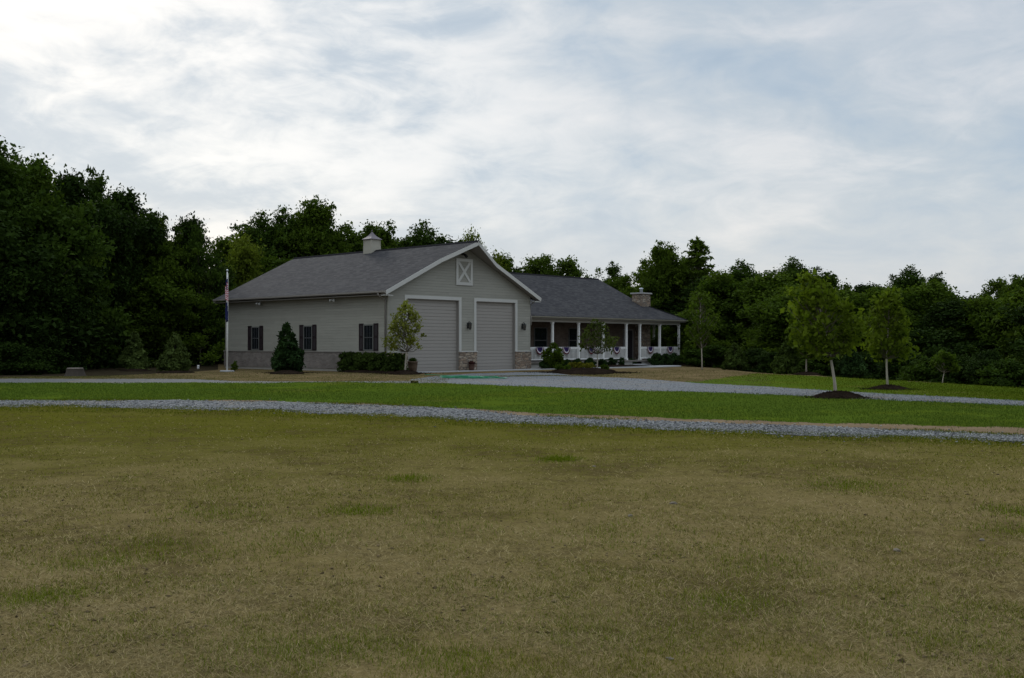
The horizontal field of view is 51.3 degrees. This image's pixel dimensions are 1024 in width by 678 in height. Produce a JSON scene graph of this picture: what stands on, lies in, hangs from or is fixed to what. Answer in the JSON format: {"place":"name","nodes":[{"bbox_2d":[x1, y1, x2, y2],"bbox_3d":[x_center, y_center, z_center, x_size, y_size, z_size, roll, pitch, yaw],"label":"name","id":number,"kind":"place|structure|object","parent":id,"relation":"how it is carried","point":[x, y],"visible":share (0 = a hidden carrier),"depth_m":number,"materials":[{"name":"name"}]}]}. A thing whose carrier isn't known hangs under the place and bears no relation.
{"place":"outdoors","nodes":[
{"label":"outdoors","id":0,"kind":"place"},
{"bbox_2d":[0,363,217,377],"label":"forest floor","id":1,"kind":"structure","parent":0,"point":[102,372],"depth_m":61.59,"materials":[{"name":"brown soil"}]},
{"bbox_2d":[0,341,55,374],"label":"wild bush","id":2,"kind":"object","parent":1,"relation":"on","point":[20,360],"visible":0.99,"depth_m":56.58,"materials":[{"name":"green plant"}]},
{"bbox_2d":[0,150,67,343],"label":"broadleaf tree","id":3,"kind":"object","parent":1,"relation":"on","point":[46,256],"visible":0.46,"depth_m":60.26,"materials":[{"name":"green plant"}]},
{"bbox_2d":[0,233,75,373],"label":"broadleaf tree","id":4,"kind":"object","parent":1,"relation":"on","point":[29,281],"visible":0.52,"depth_m":59.97,"materials":[{"name":"green plant"}]},
{"bbox_2d":[4,347,76,373],"bbox_3d":[-26.081,1.415,58.843,2.615,1.924,4.177,0,-1,59],"label":"wild bush","id":5,"kind":"object","parent":1,"relation":"on","point":[60,361],"visible":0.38,"depth_m":59.04,"materials":[{"name":"green plant"}]},
{"bbox_2d":[0,269,97,371],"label":"broadleaf tree","id":6,"kind":"object","parent":1,"relation":"on","point":[73,315],"visible":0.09,"depth_m":63.96,"materials":[{"name":"green plant"}]},
{"bbox_2d":[1,152,121,366],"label":"maple tree","id":7,"kind":"object","parent":1,"relation":"on","point":[42,182],"visible":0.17,"depth_m":67.19,"materials":[{"name":"green plant"}]},
{"bbox_2d":[5,183,120,368],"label":"broadleaf tree","id":8,"kind":"object","parent":1,"relation":"on","point":[88,273],"visible":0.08,"depth_m":65.43,"materials":[{"name":"green plant"}]},
{"bbox_2d":[0,135,139,360],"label":"oak tree","id":9,"kind":"object","parent":1,"relation":"on","point":[78,239],"visible":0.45,"depth_m":64.89,"materials":[{"name":"green plant"}]},
{"bbox_2d":[51,163,158,367],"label":"broadleaf tree","id":10,"kind":"object","parent":1,"relation":"on","point":[74,190],"visible":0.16,"depth_m":73.05,"materials":[{"name":"green plant"}]},
{"bbox_2d":[83,165,133,311],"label":"slender tree","id":11,"kind":"object","parent":1,"relation":"on","point":[97,185],"visible":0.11,"depth_m":75.63,"materials":[{"name":"green plant"}]},
{"bbox_2d":[116,331,151,369],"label":"evergreen shrub","id":12,"kind":"object","parent":1,"relation":"on","point":[134,354],"visible":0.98,"depth_m":67.86,"materials":[{"name":"green plant"}]},
{"bbox_2d":[103,182,197,365],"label":"broadleaf tree","id":13,"kind":"object","parent":1,"relation":"on","point":[130,198],"visible":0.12,"depth_m":78.46,"materials":[{"name":"green plant"}]},
{"bbox_2d":[110,265,224,366],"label":"broadleaf tree","id":14,"kind":"object","parent":1,"relation":"on","point":[155,341],"visible":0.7,"depth_m":76.03,"materials":[{"name":"green plant"}]},
{"bbox_2d":[152,332,191,371],"bbox_3d":[-20.189,0.861,63.470,2.351,2.614,2.052,0,0,10],"label":"evergreen shrub","id":15,"kind":"object","parent":1,"relation":"on","point":[174,356],"visible":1,"depth_m":63.12,"materials":[{"name":"green plant"}]},
{"bbox_2d":[122,208,222,351],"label":"maple tree","id":16,"kind":"object","parent":1,"relation":"on","point":[169,267],"visible":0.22,"depth_m":78.40,"materials":[{"name":"green plant"}]},
{"bbox_2d":[170,223,222,365],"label":"slender tree","id":17,"kind":"object","parent":1,"relation":"on","point":[197,240],"visible":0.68,"depth_m":79.87,"materials":[{"name":"green plant"}]},
{"bbox_2d":[162,211,240,365],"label":"broadleaf tree","id":18,"kind":"object","parent":1,"relation":"on","point":[186,229],"visible":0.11,"depth_m":81.92,"materials":[{"name":"green plant"}]},
{"bbox_2d":[0,399,1023,444],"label":"gravel path","id":19,"kind":"structure","parent":0,"point":[324,407],"depth_m":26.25,"materials":[{"name":"grey gravel"}]},
{"bbox_2d":[0,405,1023,677],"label":"field","id":20,"kind":"structure","parent":0,"point":[478,437],"depth_m":9.16,"materials":[{"name":"plant"}]},
{"bbox_2d":[0,407,1023,677],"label":"dry straw","id":21,"kind":"object","parent":20,"relation":"on","point":[492,633],"visible":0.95,"depth_m":6.70,"materials":[{"name":"beige plant"}]},
{"bbox_2d":[0,407,1023,677],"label":"green sprouts","id":22,"kind":"object","parent":20,"relation":"on","point":[462,587],"visible":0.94,"depth_m":6.46,"materials":[{"name":"green plant"}]},
{"bbox_2d":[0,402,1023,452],"bbox_3d":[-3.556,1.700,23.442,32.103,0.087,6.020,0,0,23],"label":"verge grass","id":23,"kind":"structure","parent":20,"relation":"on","point":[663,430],"depth_m":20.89,"materials":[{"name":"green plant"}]},
{"bbox_2d":[0,415,1023,677],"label":"soil clods","id":24,"kind":"object","parent":20,"relation":"on","point":[466,597],"visible":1,"depth_m":6.66,"materials":[{"name":"brown soil"}]},
{"bbox_2d":[0,381,1023,430],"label":"lawn","id":25,"kind":"structure","parent":0,"point":[496,402],"depth_m":31.18,"materials":[{"name":"green plant"}]},
{"bbox_2d":[813,390,863,398],"bbox_3d":[9.889,1.673,32.261,1.612,0.289,1.448,0,0,0],"label":"mulch mound","id":26,"kind":"object","parent":25,"relation":"on","point":[841,394],"visible":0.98,"depth_m":31.91,"materials":[{"name":"brown soil"}]},
{"bbox_2d":[0,0,1023,298],"label":"sky","id":27,"kind":"structure","parent":0,"point":[860,141],"materials":[{"name":"white"}]},
{"bbox_2d":[33,362,1021,429],"bbox_3d":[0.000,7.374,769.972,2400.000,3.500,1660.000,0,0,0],"label":"ground","id":28,"kind":"structure","parent":0,"point":[221,366],"depth_m":55.76,"materials":[{"name":"brown plant"}]},
{"bbox_2d":[0,378,411,382],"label":"gravel lane","id":29,"kind":"structure","parent":28,"relation":"on","point":[14,380],"depth_m":46.48,"materials":[{"name":"grey gravel"}]},
{"bbox_2d":[201,234,237,361],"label":"tall tree","id":30,"kind":"object","parent":28,"relation":"on","point":[219,244],"visible":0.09,"depth_m":97.52,"materials":[{"name":"green plant"}]},
{"bbox_2d":[219,228,273,357],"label":"light green tree","id":31,"kind":"object","parent":28,"relation":"on","point":[244,257],"visible":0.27,"depth_m":91.39,"materials":[{"name":"green plant"}]},
{"bbox_2d":[206,254,292,280],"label":"tall tree","id":32,"kind":"object","parent":28,"relation":"on","point":[269,263],"visible":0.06,"depth_m":93.23,"materials":[{"name":"green plant"}]},
{"bbox_2d":[220,209,296,360],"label":"oak tree","id":33,"kind":"object","parent":28,"relation":"on","point":[261,223],"visible":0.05,"depth_m":98.72,"materials":[{"name":"green plant"}]},
{"bbox_2d":[253,204,318,259],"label":"oak tree","id":34,"kind":"object","parent":28,"relation":"on","point":[282,218],"visible":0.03,"depth_m":100.58,"materials":[{"name":"green plant"}]},
{"bbox_2d":[270,321,305,371],"bbox_3d":[-12.997,0.548,62.112,2.236,3.163,2.236,0,0,5],"label":"evergreen shrub","id":35,"kind":"object","parent":28,"relation":"on","point":[289,353],"visible":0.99,"depth_m":61.52,"materials":[{"name":"green plant"}]},
{"bbox_2d":[269,194,362,258],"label":"maple tree","id":36,"kind":"object","parent":28,"relation":"on","point":[312,216],"visible":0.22,"depth_m":100.26,"materials":[{"name":"green plant"}]},
{"bbox_2d":[307,222,358,255],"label":"maple tree","id":37,"kind":"object","parent":28,"relation":"on","point":[339,244],"visible":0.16,"depth_m":99.71,"materials":[{"name":"green plant"}]},
{"bbox_2d":[337,370,393,373],"bbox_3d":[-8.235,1.875,61.356,7.426,0.188,1.869,0,0,41],"label":"mulch bed","id":38,"kind":"object","parent":28,"relation":"on","point":[363,371],"visible":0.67,"depth_m":60.76,"materials":[{"name":"brown soil"}]},
{"bbox_2d":[336,351,354,371],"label":"hedge shrub","id":39,"kind":"object","parent":38,"relation":"on","point":[345,362],"visible":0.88,"depth_m":62.77,"materials":[{"name":"green plant"}]},
{"bbox_2d":[366,351,385,370],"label":"hedge shrub","id":40,"kind":"object","parent":38,"relation":"on","point":[375,361],"visible":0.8,"depth_m":60.80,"materials":[{"name":"green plant"}]},
{"bbox_2d":[381,352,408,371],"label":"hedge shrub","id":41,"kind":"object","parent":38,"relation":"on","point":[396,362],"visible":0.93,"depth_m":59.82,"materials":[{"name":"green plant"}]},
{"bbox_2d":[352,219,411,250],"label":"maple tree","id":42,"kind":"object","parent":28,"relation":"on","point":[382,233],"visible":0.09,"depth_m":102.49,"materials":[{"name":"green plant"}]},
{"bbox_2d":[0,369,773,385],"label":"yard grass","id":43,"kind":"structure","parent":28,"relation":"on","point":[144,375],"depth_m":51.90,"materials":[{"name":"plant"}]},
{"bbox_2d":[380,299,426,369],"bbox_3d":[-6.008,-0.098,58.792,2.593,4.254,2.546,0,0,0],"label":"young tree","id":44,"kind":"object","parent":28,"relation":"on","point":[410,340],"visible":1,"depth_m":58.48,"materials":[{"name":"green plant"}]},
{"bbox_2d":[398,219,450,246],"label":"oak tree","id":45,"kind":"object","parent":28,"relation":"on","point":[420,235],"visible":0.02,"depth_m":105.79,"materials":[{"name":"green plant"}]},
{"bbox_2d":[213,232,687,371],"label":"house","id":46,"kind":"structure","parent":28,"relation":"on","point":[478,305],"depth_m":68.16,"materials":[{"name":"grey"}]},
{"bbox_2d":[363,324,372,350],"bbox_3d":[-8.422,-0.090,62.538,0.920,1.530,0.050,0,0,43],"label":"window","id":47,"kind":"structure","parent":46,"relation":"in","point":[367,328],"depth_m":62.53,"materials":[{"name":"black glass"}]},
{"bbox_2d":[407,299,456,371],"bbox_3d":[-4.846,-0.220,64.089,0.023,4.306,4.230,0,0,43],"label":"garage door","id":48,"kind":"structure","parent":46,"relation":"in","point":[445,352],"depth_m":64.36,"materials":[{"name":"beige paint"}]},
{"bbox_2d":[476,302,512,369],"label":"garage door","id":49,"kind":"structure","parent":46,"relation":"in","point":[487,347],"depth_m":68.06,"materials":[{"name":"beige paint"}]},
{"bbox_2d":[534,327,546,352],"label":"window","id":50,"kind":"structure","parent":46,"relation":"in","point":[540,333],"depth_m":75.91,"materials":[{"name":"glass"}]},
{"bbox_2d":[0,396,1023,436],"bbox_3d":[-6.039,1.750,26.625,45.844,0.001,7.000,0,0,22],"label":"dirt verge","id":51,"kind":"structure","parent":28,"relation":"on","point":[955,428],"depth_m":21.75,"materials":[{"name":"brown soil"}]},
{"bbox_2d":[521,253,560,275],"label":"tall tree","id":52,"kind":"object","parent":28,"relation":"on","point":[543,262],"visible":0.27,"depth_m":107.58,"materials":[{"name":"green plant"}]},
{"bbox_2d":[541,342,565,367],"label":"leafy shrub","id":53,"kind":"object","parent":28,"relation":"on","point":[554,358],"visible":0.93,"depth_m":69.99,"materials":[{"name":"green plant"}]},
{"bbox_2d":[549,255,607,280],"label":"tall tree","id":54,"kind":"object","parent":28,"relation":"on","point":[568,268],"visible":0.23,"depth_m":107.57,"materials":[{"name":"green plant"}]},
{"bbox_2d":[551,367,615,374],"bbox_3d":[4.217,1.819,61.071,4.031,0.297,9.288,0,0,0],"label":"mulch bed","id":55,"kind":"object","parent":28,"relation":"on","point":[586,371],"visible":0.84,"depth_m":58.76,"materials":[{"name":"brown soil"}]},
{"bbox_2d":[576,318,618,367],"bbox_3d":[5.120,0.406,63.576,2.623,3.294,2.636,0,0,0],"label":"young tree","id":56,"kind":"object","parent":55,"relation":"on","point":[594,338],"visible":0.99,"depth_m":63.35,"materials":[{"name":"green plant"}]},
{"bbox_2d":[603,273,634,292],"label":"tall tree","id":57,"kind":"object","parent":28,"relation":"on","point":[625,280],"visible":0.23,"depth_m":103.13,"materials":[{"name":"green plant"}]},
{"bbox_2d":[618,239,696,342],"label":"maple tree","id":58,"kind":"object","parent":28,"relation":"on","point":[661,265],"visible":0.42,"depth_m":98.29,"materials":[{"name":"green plant"}]},
{"bbox_2d":[646,282,690,345],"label":"broadleaf tree","id":59,"kind":"object","parent":28,"relation":"on","point":[668,308],"visible":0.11,"depth_m":97.99,"materials":[{"name":"green plant"}]},
{"bbox_2d":[650,308,730,363],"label":"broadleaf tree","id":60,"kind":"object","parent":28,"relation":"on","point":[671,330],"visible":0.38,"depth_m":85.10,"materials":[{"name":"green plant"}]},
{"bbox_2d":[672,236,719,309],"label":"spiky tree","id":61,"kind":"object","parent":28,"relation":"on","point":[697,246],"visible":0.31,"depth_m":97.81,"materials":[{"name":"green plant"}]},
{"bbox_2d":[681,291,720,369],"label":"young tree","id":62,"kind":"object","parent":28,"relation":"on","point":[706,336],"visible":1,"depth_m":68.31,"materials":[{"name":"green plant"}]},
{"bbox_2d":[661,272,743,344],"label":"broadleaf tree","id":63,"kind":"object","parent":28,"relation":"on","point":[682,307],"visible":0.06,"depth_m":94.58,"materials":[{"name":"green plant"}]},
{"bbox_2d":[679,344,734,367],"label":"wild bush","id":64,"kind":"object","parent":28,"relation":"on","point":[693,357],"visible":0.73,"depth_m":79.40,"materials":[{"name":"green plant"}]},
{"bbox_2d":[681,269,753,350],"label":"broadleaf tree","id":65,"kind":"object","parent":28,"relation":"on","point":[716,284],"visible":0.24,"depth_m":89.77,"materials":[{"name":"green plant"}]},
{"bbox_2d":[411,372,1023,405],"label":"gravel drive","id":66,"kind":"structure","parent":28,"relation":"on","point":[538,380],"depth_m":42.99,"materials":[{"name":"grey gravel"}]},
{"bbox_2d":[694,258,765,333],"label":"oak tree","id":67,"kind":"object","parent":28,"relation":"on","point":[742,270],"visible":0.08,"depth_m":92.54,"materials":[{"name":"green plant"}]},
{"bbox_2d":[720,342,748,370],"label":"evergreen shrub","id":68,"kind":"object","parent":28,"relation":"on","point":[738,359],"visible":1,"depth_m":67.99,"materials":[{"name":"green plant"}]},
{"bbox_2d":[733,347,765,371],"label":"wild bush","id":69,"kind":"object","parent":28,"relation":"on","point":[751,354],"visible":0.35,"depth_m":71.90,"materials":[{"name":"green plant"}]},
{"bbox_2d":[701,270,800,355],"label":"broadleaf tree","id":70,"kind":"object","parent":28,"relation":"on","point":[755,288],"visible":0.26,"depth_m":87.50,"materials":[{"name":"green plant"}]},
{"bbox_2d":[750,350,777,373],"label":"wild bush","id":71,"kind":"object","parent":28,"relation":"on","point":[765,359],"visible":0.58,"depth_m":66.25,"materials":[{"name":"green plant"}]},
{"bbox_2d":[770,340,804,373],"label":"evergreen shrub","id":72,"kind":"object","parent":28,"relation":"on","point":[786,360],"visible":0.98,"depth_m":58.93,"materials":[{"name":"green plant"}]},
{"bbox_2d":[715,283,869,366],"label":"broadleaf tree","id":73,"kind":"object","parent":28,"relation":"on","point":[771,333],"visible":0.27,"depth_m":77.06,"materials":[{"name":"green plant"}]},
{"bbox_2d":[767,256,823,284],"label":"oak tree","id":74,"kind":"object","parent":28,"relation":"on","point":[790,267],"visible":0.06,"depth_m":90.32,"materials":[{"name":"green plant"}]},
{"bbox_2d":[733,286,863,360],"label":"broadleaf tree","id":75,"kind":"object","parent":28,"relation":"on","point":[757,312],"visible":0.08,"depth_m":78.10,"materials":[{"name":"green plant"}]},
{"bbox_2d":[784,300,823,371],"bbox_3d":[16.118,-0.116,58.069,2.407,4.293,2.717,0,0,27],"label":"young tree","id":76,"kind":"object","parent":28,"relation":"on","point":[806,356],"visible":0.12,"depth_m":57.59,"materials":[{"name":"green plant"}]},
{"bbox_2d":[788,356,839,375],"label":"wild bush","id":77,"kind":"object","parent":28,"relation":"on","point":[821,367],"visible":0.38,"depth_m":62.42,"materials":[{"name":"green plant"}]},
{"bbox_2d":[780,268,871,390],"bbox_3d":[9.829,-0.170,33.619,2.874,4.139,2.695,0,0,0],"label":"young tree","id":78,"kind":"object","parent":28,"relation":"on","point":[819,295],"visible":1,"depth_m":33.21,"materials":[{"name":"green plant"}]},
{"bbox_2d":[806,270,852,291],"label":"maple tree","id":79,"kind":"object","parent":28,"relation":"on","point":[833,280],"visible":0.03,"depth_m":88.43,"materials":[{"name":"green plant"}]},
{"bbox_2d":[837,349,868,377],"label":"evergreen shrub","id":80,"kind":"object","parent":28,"relation":"on","point":[856,365],"visible":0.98,"depth_m":55.29,"materials":[{"name":"green plant"}]},
{"bbox_2d":[828,351,881,377],"bbox_3d":[19.875,1.901,60.651,4.253,2.513,2.653,0,0,47],"label":"wild bush","id":81,"kind":"object","parent":28,"relation":"on","point":[873,366],"visible":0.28,"depth_m":60.32,"materials":[{"name":"green plant"}]},
{"bbox_2d":[834,287,897,353],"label":"broadleaf tree","id":82,"kind":"object","parent":28,"relation":"on","point":[855,299],"visible":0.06,"depth_m":79.75,"materials":[{"name":"green plant"}]},
{"bbox_2d":[856,284,923,352],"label":"broadleaf tree","id":83,"kind":"object","parent":28,"relation":"on","point":[865,297],"visible":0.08,"depth_m":79.93,"materials":[{"name":"green plant"}]},
{"bbox_2d":[862,354,925,380],"bbox_3d":[21.080,2.055,58.315,4.119,2.639,2.620,0,-1,56],"label":"wild bush","id":84,"kind":"object","parent":28,"relation":"on","point":[894,367],"visible":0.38,"depth_m":58.03,"materials":[{"name":"green plant"}]},
{"bbox_2d":[886,264,930,290],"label":"oak tree","id":85,"kind":"object","parent":28,"relation":"on","point":[911,279],"visible":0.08,"depth_m":88.29,"materials":[{"name":"green plant"}]},
{"bbox_2d":[893,355,944,382],"bbox_3d":[21.812,2.033,56.611,3.288,2.384,4.451,-4,-5,36],"label":"wild bush","id":86,"kind":"object","parent":28,"relation":"on","point":[919,370],"visible":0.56,"depth_m":55.71,"materials":[{"name":"green plant"}]},
{"bbox_2d":[894,279,968,341],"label":"broadleaf tree","id":87,"kind":"object","parent":28,"relation":"on","point":[927,294],"visible":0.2,"depth_m":79.57,"materials":[{"name":"green plant"}]},
{"bbox_2d":[903,296,996,358],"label":"broadleaf tree","id":88,"kind":"object","parent":28,"relation":"on","point":[929,333],"visible":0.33,"depth_m":73.13,"materials":[{"name":"green plant"}]},
{"bbox_2d":[930,353,979,383],"bbox_3d":[22.729,2.085,54.316,2.458,2.740,3.997,-2,-2,79],"label":"wild bush","id":89,"kind":"object","parent":28,"relation":"on","point":[954,378],"visible":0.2,"depth_m":53.81,"materials":[{"name":"green plant"}]},
{"bbox_2d":[959,358,994,385],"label":"wild bush","id":90,"kind":"object","parent":28,"relation":"on","point":[970,368],"visible":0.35,"depth_m":52.45,"materials":[{"name":"green plant"}]},
{"bbox_2d":[936,293,1020,358],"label":"broadleaf tree","id":91,"kind":"object","parent":28,"relation":"on","point":[979,304],"visible":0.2,"depth_m":72.37,"materials":[{"name":"green plant"}]},
{"bbox_2d":[959,348,1019,385],"bbox_3d":[25.997,2.409,58.207,4.405,3.861,2.825,0,0,39],"label":"wild bush","id":92,"kind":"object","parent":28,"relation":"on","point":[993,354],"visible":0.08,"depth_m":57.73,"materials":[{"name":"green plant"}]},
{"bbox_2d":[964,284,1023,365],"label":"broadleaf tree","id":93,"kind":"object","parent":28,"relation":"on","point":[1015,299],"visible":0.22,"depth_m":69.84,"materials":[{"name":"green plant"}]},
{"bbox_2d":[979,276,1008,301],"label":"tall tree","id":94,"kind":"object","parent":28,"relation":"on","point":[994,285],"visible":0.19,"depth_m":84.72,"materials":[{"name":"green plant"}]},
{"bbox_2d":[970,358,1023,388],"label":"wild bush","id":95,"kind":"object","parent":28,"relation":"on","point":[1009,372],"visible":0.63,"depth_m":51.06,"materials":[{"name":"green plant"}]},
{"bbox_2d":[994,274,1023,299],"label":"maple tree","id":96,"kind":"object","parent":28,"relation":"on","point":[1014,282],"visible":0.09,"depth_m":82.48,"materials":[{"name":"green plant"}]},
{"bbox_2d":[995,304,1023,360],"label":"broadleaf tree","id":97,"kind":"object","parent":28,"relation":"on","point":[1017,318],"visible":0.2,"depth_m":67.82,"materials":[{"name":"green plant"}]},
{"bbox_2d":[997,336,1023,363],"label":"broadleaf tree","id":98,"kind":"object","parent":28,"relation":"on","point":[1019,349],"visible":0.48,"depth_m":64.71,"materials":[{"name":"green plant"}]},
{"bbox_2d":[686,373,1023,400],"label":"side lawn","id":99,"kind":"structure","parent":0,"point":[787,385],"depth_m":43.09,"materials":[{"name":"green plant"}]},
{"bbox_2d":[857,286,922,384],"bbox_3d":[14.360,-0.060,40.635,2.389,3.988,2.350,0,0,0],"label":"young tree","id":100,"kind":"object","parent":99,"relation":"on","point":[881,339],"visible":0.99,"depth_m":40.28,"materials":[{"name":"green plant"}]},
{"bbox_2d":[928,349,961,382],"bbox_3d":[18.069,1.176,44.639,1.286,1.557,1.383,0,0,0],"label":"young tree","id":101,"kind":"object","parent":99,"relation":"on","point":[946,360],"visible":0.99,"depth_m":44.46,"materials":[{"name":"green plant"}]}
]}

